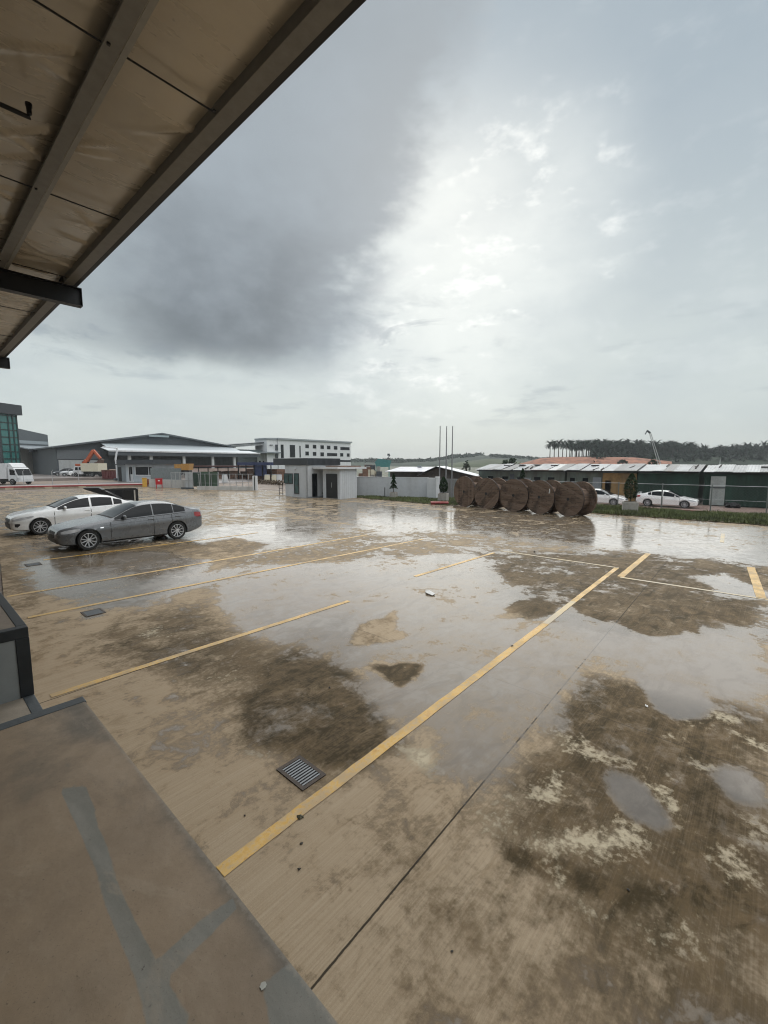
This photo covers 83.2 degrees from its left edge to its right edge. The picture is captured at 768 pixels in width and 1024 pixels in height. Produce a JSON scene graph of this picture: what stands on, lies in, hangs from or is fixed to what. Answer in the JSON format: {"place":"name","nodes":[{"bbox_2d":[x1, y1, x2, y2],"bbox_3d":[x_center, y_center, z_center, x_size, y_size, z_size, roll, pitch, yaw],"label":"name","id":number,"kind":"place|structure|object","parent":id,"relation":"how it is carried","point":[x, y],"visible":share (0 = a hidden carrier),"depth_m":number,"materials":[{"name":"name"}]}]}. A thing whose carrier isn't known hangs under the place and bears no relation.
{"place":"outdoors","nodes":[
{"label":"outdoors","id":0,"kind":"place"},
{"bbox_2d":[0,592,33,704],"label":"dock block","id":1,"kind":"structure","parent":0,"point":[16,677],"depth_m":4.24,"materials":[{"name":"grey paint"}]},
{"bbox_2d":[0,476,357,490],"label":"estate road","id":2,"kind":"structure","parent":0,"point":[234,480],"depth_m":65.91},
{"bbox_2d":[0,463,33,484],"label":"white lorry","id":3,"kind":"object","parent":2,"relation":"on","point":[12,473],"visible":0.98,"depth_m":58.42,"materials":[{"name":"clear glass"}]},
{"bbox_2d":[0,483,147,489],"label":"entrance kerb","id":4,"kind":"structure","parent":2,"relation":"on","point":[68,486],"depth_m":50.13,"materials":[{"name":"red paint"}]},
{"bbox_2d":[116,460,180,481],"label":"neighbour gatehouse","id":5,"kind":"object","parent":2,"relation":"on","point":[137,470],"visible":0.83,"depth_m":66.85,"materials":[{"name":"paint"}]},
{"bbox_2d":[128,466,133,481],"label":"door","id":6,"kind":"structure","parent":5,"relation":"in","point":[130,468],"depth_m":67.46,"materials":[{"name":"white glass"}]},
{"bbox_2d":[134,466,152,475],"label":"window","id":7,"kind":"structure","parent":5,"relation":"in","point":[139,470],"depth_m":66.52,"materials":[{"name":"black glass"}]},
{"bbox_2d":[237,462,284,479],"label":"navy canopy","id":8,"kind":"object","parent":2,"relation":"on","point":[259,470],"visible":0.72,"depth_m":76.53,"materials":[{"name":"paint"}]},
{"bbox_2d":[0,466,767,595],"bbox_3d":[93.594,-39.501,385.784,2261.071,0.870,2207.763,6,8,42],"label":"land","id":9,"kind":"structure","parent":0,"point":[274,487],"depth_m":63.20,"materials":[{"name":"plant"}]},
{"bbox_2d":[0,403,21,462],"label":"glass office","id":10,"kind":"structure","parent":9,"relation":"on","point":[9,442],"depth_m":80.92,"materials":[{"name":"glass"}]},
{"bbox_2d":[32,474,184,480],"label":"apron","id":11,"kind":"object","parent":9,"relation":"on","point":[40,477],"depth_m":76.77,"materials":[{"name":"concrete"}]},
{"bbox_2d":[18,429,49,473],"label":"grey hall","id":12,"kind":"structure","parent":11,"relation":"on","point":[30,440],"depth_m":105.80,"materials":[{"name":"metal"}]},
{"bbox_2d":[52,468,70,475],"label":"parked hatchback","id":13,"kind":"object","parent":11,"relation":"on","point":[56,473],"visible":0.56,"depth_m":84.80,"materials":[{"name":"grey paint"}]},
{"bbox_2d":[59,468,81,475],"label":"parked hatchback","id":14,"kind":"object","parent":11,"relation":"on","point":[64,473],"visible":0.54,"depth_m":83.87,"materials":[{"name":"silver metal"}]},
{"bbox_2d":[72,463,106,476],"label":"box truck","id":15,"kind":"object","parent":11,"relation":"on","point":[83,469],"visible":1,"depth_m":81.33,"materials":[{"name":"beige metal"}]},
{"bbox_2d":[75,449,103,465],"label":"excavator","id":16,"kind":"object","parent":11,"relation":"on","point":[90,455],"visible":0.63,"depth_m":86.46,"materials":[{"name":"orange paint"}]},
{"bbox_2d":[174,464,193,474],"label":"dump truck","id":17,"kind":"object","parent":11,"relation":"on","point":[186,467],"visible":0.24,"depth_m":89.86,"materials":[{"name":"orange metal"}]},
{"bbox_2d":[101,470,115,478],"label":"skip container","id":18,"kind":"object","parent":9,"relation":"on","point":[108,474],"visible":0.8,"depth_m":76.40,"materials":[{"name":"red metal"}]},
{"bbox_2d":[102,446,117,480],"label":"white pump boom","id":19,"kind":"object","parent":9,"relation":"on","point":[116,479],"visible":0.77,"depth_m":73.52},
{"bbox_2d":[114,464,125,481],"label":"gatehouse annex","id":20,"kind":"object","parent":9,"relation":"on","point":[121,472],"visible":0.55,"depth_m":70.33,"materials":[{"name":"paint"}]},
{"bbox_2d":[118,467,121,480],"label":"door","id":21,"kind":"structure","parent":20,"relation":"in","point":[119,468],"depth_m":70.51,"materials":[{"name":"black metal"}]},
{"bbox_2d":[28,433,259,474],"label":"gabled warehouse","id":22,"kind":"structure","parent":9,"relation":"on","point":[156,446],"depth_m":100.96,"materials":[{"name":"metal"}]},
{"bbox_2d":[0,694,337,1023],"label":"loading dock","id":23,"kind":"object","parent":9,"relation":"on","point":[121,902],"visible":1,"depth_m":1.57,"materials":[{"name":"concrete"}]},
{"bbox_2d":[194,465,252,478],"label":"rusty stockpile","id":24,"kind":"object","parent":9,"relation":"on","point":[233,474],"visible":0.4,"depth_m":84.26,"materials":[{"name":"black metal"}]},
{"bbox_2d":[225,442,280,467],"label":"striped warehouse","id":25,"kind":"structure","parent":9,"relation":"on","point":[252,459],"depth_m":141.62,"materials":[{"name":"metal"}]},
{"bbox_2d":[258,480,284,484],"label":"hedge","id":26,"kind":"object","parent":9,"relation":"on","point":[269,482],"visible":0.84,"depth_m":59.52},
{"bbox_2d":[254,438,351,468],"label":"office block","id":27,"kind":"structure","parent":9,"relation":"on","point":[300,448],"depth_m":153.50,"materials":[{"name":"paint"}]},
{"bbox_2d":[290,445,294,456],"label":"stair window","id":28,"kind":"structure","parent":27,"relation":"in","point":[292,447],"depth_m":150.21,"materials":[{"name":"grey glass"}]},
{"bbox_2d":[358,466,374,476],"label":"scrap stack","id":29,"kind":"object","parent":9,"relation":"on","point":[364,473],"visible":0.39,"depth_m":69.89,"materials":[{"name":"metal"}]},
{"bbox_2d":[368,465,381,476],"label":"scrap stack","id":30,"kind":"object","parent":9,"relation":"on","point":[378,472],"visible":0.48,"depth_m":70.18,"materials":[{"name":"metal"}]},
{"bbox_2d":[375,454,390,476],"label":"teal plant hopper","id":31,"kind":"object","parent":9,"relation":"on","point":[383,462],"visible":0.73,"depth_m":87.85,"materials":[{"name":"paint"}]},
{"bbox_2d":[0,487,767,1023],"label":"parking yard","id":32,"kind":"structure","parent":9,"relation":"on","point":[516,825],"depth_m":4.59,"materials":[{"name":"concrete"}]},
{"bbox_2d":[5,494,131,534],"bbox_3d":[-13.341,-0.003,18.795,2.160,1.463,4.672,6,8,42],"label":"white sedan","id":33,"kind":"object","parent":32,"relation":"on","point":[40,520],"visible":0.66,"depth_m":17.78,"materials":[{"name":"paint"}]},
{"bbox_2d":[80,608,105,616],"bbox_3d":[-5.507,1.903,8.197,0.370,0.009,0.330,6,8,42],"label":"drain grate","id":34,"kind":"object","parent":32,"relation":"on","point":[93,612],"visible":1,"depth_m":8.18,"materials":[{"name":"metal"}]},
{"bbox_2d":[83,487,138,500],"bbox_3d":[-19.408,-1.200,30.871,3.240,1.140,1.380,-3,7,-28],"label":"steel bin","id":35,"kind":"object","parent":32,"relation":"on","point":[127,494],"visible":0.54,"depth_m":30.76,"materials":[{"name":"metal"}]},
{"bbox_2d":[47,500,201,549],"bbox_3d":[-9.250,0.340,15.782,2.188,1.446,4.718,6,8,42],"label":"grey sedan","id":36,"kind":"object","parent":32,"relation":"on","point":[136,519],"visible":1,"depth_m":15.11,"materials":[{"name":"paint"}]},
{"bbox_2d":[44,533,252,559],"bbox_3d":[-7.575,1.125,15.209,0.127,0.001,7.003,6,9,43],"label":"parking line","id":37,"kind":"object","parent":32,"relation":"on","point":[142,547],"visible":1,"depth_m":14.58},
{"bbox_2d":[155,478,162,487],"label":"hose cabinet","id":38,"kind":"object","parent":32,"relation":"on","point":[158,481],"visible":0.87,"depth_m":50.42,"materials":[{"name":"metal"}]},
{"bbox_2d":[149,468,185,487],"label":"wall","id":39,"kind":"structure","parent":32,"relation":"on","point":[164,473],"depth_m":51.72,"materials":[{"name":"grey"}]},
{"bbox_2d":[171,472,193,488],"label":"sliding gate","id":40,"kind":"structure","parent":32,"relation":"on","point":[189,479],"depth_m":48.83,"materials":[{"name":"metal"}]},
{"bbox_2d":[7,535,364,596],"bbox_3d":[-4.338,1.349,13.190,0.127,0.001,10.900,6,9,42],"label":"parking line","id":41,"kind":"object","parent":32,"relation":"on","point":[167,568],"visible":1,"depth_m":11.43,"materials":[{"name":"paint"}]},
{"bbox_2d":[193,472,200,486],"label":"green gate leaf","id":42,"kind":"object","parent":32,"relation":"on","point":[196,479],"visible":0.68,"depth_m":49.09,"materials":[{"name":"metal"}]},
{"bbox_2d":[50,600,349,696],"bbox_3d":[-2.383,2.028,7.074,0.116,0.001,4.950,6,9,42],"label":"parking line","id":43,"kind":"object","parent":32,"relation":"on","point":[164,659],"visible":1,"depth_m":6.39,"materials":[{"name":"paint"}]},
{"bbox_2d":[200,472,218,485],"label":"sheeted gate","id":44,"kind":"structure","parent":32,"relation":"on","point":[206,476],"depth_m":46.93,"materials":[{"name":"metal"}]},
{"bbox_2d":[197,474,252,489],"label":"railing wall","id":45,"kind":"structure","parent":32,"relation":"on","point":[217,487],"depth_m":46.58,"materials":[{"name":"concrete"}]},
{"bbox_2d":[28,539,422,617],"bbox_3d":[-2.529,1.473,12.077,0.116,0.001,11.556,6,9,43],"label":"parking line","id":46,"kind":"object","parent":32,"relation":"on","point":[204,582],"visible":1,"depth_m":10.10,"materials":[{"name":"paint"}]},
{"bbox_2d":[252,476,257,489],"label":"gate post","id":47,"kind":"object","parent":32,"relation":"on","point":[255,482],"visible":0.91,"depth_m":46.05,"materials":[{"name":"paint"}]},
{"bbox_2d":[276,755,325,790],"bbox_3d":[-0.756,2.374,3.950,0.390,0.009,0.265,6,8,42],"label":"drain grate","id":48,"kind":"object","parent":32,"relation":"on","point":[300,772],"visible":1,"depth_m":3.94,"materials":[{"name":"metal"}]},
{"bbox_2d":[273,458,365,498],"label":"guardhouse","id":49,"kind":"structure","parent":32,"relation":"on","point":[331,478],"depth_m":36.00,"materials":[{"name":"paint"}]},
{"bbox_2d":[284,473,292,483],"bbox_3d":[-8.288,-2.897,37.483,1.273,0.905,0.033,6,8,42],"label":"window","id":50,"kind":"structure","parent":49,"relation":"in","point":[288,477],"depth_m":37.47,"materials":[{"name":"teal glass"}]},
{"bbox_2d":[294,473,298,493],"bbox_3d":[-7.433,-2.415,36.765,0.683,1.745,0.033,6,8,42],"label":"door","id":51,"kind":"structure","parent":49,"relation":"in","point":[296,475],"depth_m":36.76,"materials":[{"name":"teal glass"}]},
{"bbox_2d":[312,474,317,496],"bbox_3d":[-5.806,-2.243,36.296,0.037,1.956,0.540,6,8,42],"label":"door","id":52,"kind":"structure","parent":49,"relation":"in","point":[314,476],"depth_m":36.26,"materials":[{"name":"black metal"}]},
{"bbox_2d":[326,474,337,498],"bbox_3d":[-4.253,-2.116,35.146,1.352,1.977,0.047,6,8,42],"label":"door","id":53,"kind":"structure","parent":49,"relation":"in","point":[331,479],"depth_m":35.13,"materials":[{"name":"black metal"}]},
{"bbox_2d":[216,623,548,876],"bbox_3d":[0.864,2.223,5.313,0.118,0.001,6.152,5,8,40],"label":"parking line","id":54,"kind":"object","parent":32,"relation":"on","point":[241,855],"visible":1,"depth_m":3.94,"materials":[{"name":"paint"}]},
{"bbox_2d":[414,552,493,576],"bbox_3d":[2.137,1.449,12.290,0.116,0.001,4.001,6,9,43],"label":"parking line","id":55,"kind":"object","parent":32,"relation":"on","point":[453,564],"visible":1,"depth_m":11.99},
{"bbox_2d":[454,476,482,506],"bbox_3d":[5.721,-1.369,28.678,1.177,2.020,2.020,-4,7,-32],"label":"cable drum","id":56,"kind":"object","parent":32,"relation":"on","point":[464,491],"visible":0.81,"depth_m":28.41,"materials":[{"name":"brown wood"}]},
{"bbox_2d":[474,478,505,508],"bbox_3d":[6.780,-1.177,27.217,1.178,1.960,1.960,-5,8,-38],"label":"cable drum","id":57,"kind":"object","parent":32,"relation":"on","point":[487,493],"visible":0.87,"depth_m":26.90,"materials":[{"name":"brown wood"}]},
{"bbox_2d":[500,479,532,511],"bbox_3d":[8.058,-1.018,25.873,1.178,1.940,1.940,-5,8,-40],"label":"cable drum","id":58,"kind":"object","parent":32,"relation":"on","point":[514,495],"visible":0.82,"depth_m":25.53,"materials":[{"name":"brown wood"}]},
{"bbox_2d":[527,480,560,513],"bbox_3d":[9.169,-0.867,24.596,1.173,1.920,1.920,-4,8,-34],"label":"cable drum","id":59,"kind":"object","parent":32,"relation":"on","point":[541,500],"visible":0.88,"depth_m":24.29,"materials":[{"name":"brown wood"}]},
{"bbox_2d":[543,601,574,623],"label":"parking line","id":60,"kind":"object","parent":32,"relation":"on","point":[550,619],"visible":1,"depth_m":8.20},
{"bbox_2d":[504,551,618,567],"bbox_3d":[5.069,1.384,12.880,3.450,0.001,0.095,6,8,42],"label":"parking line","id":61,"kind":"object","parent":32,"relation":"on","point":[561,559],"visible":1,"depth_m":12.74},
{"bbox_2d":[554,481,597,516],"bbox_3d":[10.331,-0.714,23.406,1.178,1.880,1.880,-4,7,-29],"label":"cable drum","id":62,"kind":"object","parent":32,"relation":"on","point":[576,498],"visible":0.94,"depth_m":23.10,"materials":[{"name":"brown wood"}]},
{"bbox_2d":[571,567,618,601],"bbox_3d":[5.106,1.669,10.310,0.116,0.001,3.802,5,8,40],"label":"parking line","id":63,"kind":"object","parent":32,"relation":"on","point":[589,588],"visible":1,"depth_m":10.02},
{"bbox_2d":[618,553,649,576],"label":"parking line","id":64,"kind":"object","parent":32,"relation":"on","point":[624,573],"visible":1,"depth_m":11.99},
{"bbox_2d":[620,577,767,599],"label":"parking line","id":65,"kind":"object","parent":32,"relation":"on","point":[694,588],"visible":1,"depth_m":9.78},
{"bbox_2d":[747,567,766,598],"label":"parking line","id":66,"kind":"object","parent":32,"relation":"on","point":[757,585],"visible":1,"depth_m":10.19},
{"bbox_2d":[357,477,428,496],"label":"boundary wall","id":67,"kind":"structure","parent":9,"relation":"on","point":[407,486],"depth_m":36.87,"materials":[{"name":"paint"}]},
{"bbox_2d":[357,495,458,505],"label":"verge","id":68,"kind":"structure","parent":9,"relation":"on","point":[412,502],"depth_m":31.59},
{"bbox_2d":[390,492,397,497],"bbox_3d":[0.795,-1.418,35.832,0.520,0.480,0.520,3,7,25],"label":"planter","id":69,"kind":"object","parent":68,"relation":"on","point":[394,494],"visible":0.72,"depth_m":35.60,"materials":[{"name":"concrete"}]},
{"bbox_2d":[389,473,397,491],"bbox_3d":[0.771,-2.401,35.719,0.759,1.599,0.726,6,8,42],"label":"topiary shrub","id":70,"kind":"object","parent":69,"relation":"in","point":[393,485],"visible":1,"depth_m":35.61,"materials":[{"name":"green plant"}]},
{"bbox_2d":[427,476,439,497],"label":"wall pillar","id":71,"kind":"structure","parent":68,"relation":"on","point":[433,484],"depth_m":34.77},
{"bbox_2d":[431,501,448,504],"bbox_3d":[3.882,-0.622,30.220,1.240,0.166,0.800,1,6,6],"label":"red board","id":72,"kind":"object","parent":68,"relation":"on","point":[438,502],"visible":0.91,"depth_m":29.88,"materials":[{"name":"paint"}]},
{"bbox_2d":[439,426,440,476],"bbox_3d":[4.502,-4.001,34.986,0.110,5.841,0.105,6,8,42],"label":"flagpole","id":73,"kind":"object","parent":68,"relation":"on","point":[439,451],"visible":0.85,"depth_m":34.87,"materials":[{"name":"metal"}]},
{"bbox_2d":[438,493,448,500],"bbox_3d":[4.436,-1.107,32.391,0.660,0.620,0.660,3,7,25],"label":"planter","id":74,"kind":"object","parent":68,"relation":"on","point":[443,496],"visible":0.74,"depth_m":32.12,"materials":[{"name":"concrete"}]},
{"bbox_2d":[439,476,447,492],"bbox_3d":[4.444,-2.029,32.304,0.736,1.312,0.765,6,8,42],"label":"topiary shrub","id":75,"kind":"object","parent":74,"relation":"in","point":[441,485],"visible":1,"depth_m":32.17,"materials":[{"name":"green plant"}]},
{"bbox_2d":[445,426,446,492],"bbox_3d":[5.024,-4.001,34.986,0.110,5.841,0.105,6,8,42],"label":"flagpole","id":76,"kind":"object","parent":68,"relation":"on","point":[446,456],"visible":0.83,"depth_m":34.92,"materials":[{"name":"metal"}]},
{"bbox_2d":[451,426,452,497],"bbox_3d":[5.500,-4.001,34.986,0.110,5.841,0.105,6,8,42],"label":"flagpole","id":77,"kind":"object","parent":68,"relation":"on","point":[452,462],"visible":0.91,"depth_m":34.98,"materials":[{"name":"metal"}]},
{"bbox_2d":[385,466,432,476],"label":"tin shed","id":78,"kind":"structure","parent":9,"relation":"on","point":[407,471],"depth_m":61.29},
{"bbox_2d":[417,466,479,478],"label":"tin shack","id":79,"kind":"structure","parent":9,"relation":"on","point":[433,472],"depth_m":51.37,"materials":[{"name":"metal"}]},
{"bbox_2d":[440,479,457,496],"bbox_3d":[6.881,-1.839,38.987,4.444,2.260,0.130,3,7,27],"label":"corrugated screen","id":80,"kind":"object","parent":9,"relation":"on","point":[449,485],"visible":0.09,"depth_m":39.32,"materials":[{"name":"metal"}]},
{"bbox_2d":[351,452,550,462],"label":"wood","id":81,"kind":"object","parent":9,"relation":"on","point":[397,460],"visible":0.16,"depth_m":566.05,"materials":[{"name":"green plant"}]},
{"bbox_2d":[462,460,470,470],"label":"broad tree","id":82,"kind":"object","parent":9,"relation":"on","point":[466,466],"visible":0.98,"depth_m":130.02,"materials":[{"name":"green plant"}]},
{"bbox_2d":[502,457,516,469],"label":"broad tree","id":83,"kind":"object","parent":9,"relation":"on","point":[512,460],"visible":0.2,"depth_m":91.88,"materials":[{"name":"green plant"}]},
{"bbox_2d":[475,464,574,483],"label":"site shed","id":84,"kind":"structure","parent":9,"relation":"on","point":[535,472],"depth_m":50.90,"materials":[{"name":"white metal"}]},
{"bbox_2d":[563,463,646,500],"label":"site shed","id":85,"kind":"structure","parent":9,"relation":"on","point":[608,474],"depth_m":44.87,"materials":[{"name":"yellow metal"}]},
{"bbox_2d":[605,480,610,490],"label":"door","id":86,"kind":"structure","parent":85,"relation":"in","point":[606,481],"depth_m":44.52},
{"bbox_2d":[645,430,660,464],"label":"crane","id":87,"kind":"object","parent":9,"relation":"on","point":[648,431],"visible":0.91,"depth_m":109.85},
{"bbox_2d":[544,480,767,512],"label":"chain link fence","id":88,"kind":"object","parent":9,"relation":"on","point":[711,499],"visible":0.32,"depth_m":25.91,"materials":[{"name":"metal"}]},
{"bbox_2d":[637,464,706,502],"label":"site shed","id":89,"kind":"structure","parent":9,"relation":"on","point":[653,476],"depth_m":40.99,"materials":[{"name":"green metal"}]},
{"bbox_2d":[591,503,767,525],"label":"verge","id":90,"kind":"structure","parent":9,"relation":"on","point":[685,519],"depth_m":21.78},
{"bbox_2d":[622,501,638,510],"bbox_3d":[14.469,-0.328,25.452,0.780,0.600,0.780,3,7,25],"label":"planter","id":91,"kind":"object","parent":90,"relation":"on","point":[631,505],"visible":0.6,"depth_m":25.11,"materials":[{"name":"concrete"}]},
{"bbox_2d":[623,473,638,500],"bbox_3d":[14.483,-1.454,25.340,0.844,1.704,0.817,6,8,42],"label":"topiary shrub","id":92,"kind":"object","parent":91,"relation":"in","point":[628,482],"visible":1,"depth_m":25.21,"materials":[{"name":"green plant"}]},
{"bbox_2d":[597,503,767,513],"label":"lane","id":93,"kind":"structure","parent":9,"relation":"on","point":[721,508],"depth_m":36.01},
{"bbox_2d":[594,488,627,504],"bbox_3d":[19.816,-1.427,39.768,4.512,1.430,2.083,6,8,42],"label":"white saloon","id":94,"kind":"object","parent":93,"relation":"on","point":[611,497],"visible":0.46,"depth_m":38.66,"materials":[{"name":"paint"}]},
{"bbox_2d":[636,490,699,507],"bbox_3d":[24.535,-1.177,37.516,4.512,1.430,2.083,6,8,42],"label":"white saloon","id":95,"kind":"object","parent":93,"relation":"on","point":[684,501],"visible":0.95,"depth_m":36.96,"materials":[{"name":"paint"}]},
{"bbox_2d":[663,492,679,497],"bbox_3d":[24.371,-1.484,36.659,1.200,0.452,0.179,6,8,42],"label":"window","id":96,"kind":"structure","parent":95,"relation":"in","point":[664,494],"depth_m":36.75,"materials":[{"name":"black glass"}]},
{"bbox_2d":[724,502,740,507],"bbox_3d":[29.334,-0.529,36.549,0.844,0.696,1.236,-1,6,-11],"label":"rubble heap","id":97,"kind":"object","parent":93,"relation":"on","point":[728,505],"visible":0.95,"depth_m":36.34,"materials":[{"name":"grey stone"}]},
{"bbox_2d":[703,464,767,507],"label":"site shed","id":98,"kind":"structure","parent":9,"relation":"on","point":[739,476],"depth_m":37.49,"materials":[{"name":"green metal"}]},
{"bbox_2d":[709,476,725,504],"bbox_3d":[29.500,-1.878,38.295,1.050,2.550,0.070,6,8,42],"label":"sheet door","id":99,"kind":"structure","parent":98,"relation":"attached to","point":[719,480],"depth_m":38.25,"materials":[{"name":"metal"}]},
{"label":"warehouse wall","id":100,"kind":"structure","parent":9,"relation":"on","visible":0},
{"bbox_2d":[0,0,365,368],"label":"canopy","id":101,"kind":"object","parent":100,"relation":"attached to","point":[142,110],"visible":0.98,"depth_m":4.49,"materials":[{"name":"metal"}]},
{"bbox_2d":[0,101,31,119],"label":"conduit pipe","id":102,"kind":"object","parent":101,"relation":"hanging from","point":[28,105],"visible":1,"depth_m":4.29,"materials":[{"name":"black metal"}]},
{"bbox_2d":[0,0,767,458],"label":"sky","id":103,"kind":"structure","parent":0,"point":[517,227],"materials":[{"name":"grey"}]},
{"bbox_2d":[351,455,534,466],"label":"hill","id":104,"kind":"structure","parent":0,"point":[442,462],"depth_m":524.71,"materials":[{"name":"plant"}]},
{"bbox_2d":[448,459,523,466],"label":"field","id":105,"kind":"structure","parent":0,"point":[480,463],"depth_m":384.40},
{"bbox_2d":[520,457,671,469],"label":"earth bank","id":106,"kind":"structure","parent":0,"point":[583,460],"depth_m":218.66,"materials":[{"name":"orange soil"}]},
{"bbox_2d":[545,439,554,457],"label":"oil palm","id":107,"kind":"object","parent":106,"relation":"on","point":[550,444],"visible":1,"depth_m":235.90,"materials":[{"name":"green plant"}]},
{"bbox_2d":[555,439,564,456],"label":"oil palm","id":108,"kind":"object","parent":106,"relation":"on","point":[558,444],"visible":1,"depth_m":233.55,"materials":[{"name":"green plant"}]},
{"bbox_2d":[580,453,767,465],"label":"wood hill","id":109,"kind":"structure","parent":0,"point":[747,461],"depth_m":257.51,"materials":[{"name":"plant"}]},
{"bbox_2d":[582,440,591,456],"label":"oil palm","id":110,"kind":"object","parent":109,"relation":"on","point":[587,445],"visible":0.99,"depth_m":243.17,"materials":[{"name":"green plant"}]},
{"bbox_2d":[588,440,767,463],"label":"plantation wood","id":111,"kind":"object","parent":109,"relation":"on","point":[736,451],"visible":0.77,"depth_m":266.25,"materials":[{"name":"green plant"}]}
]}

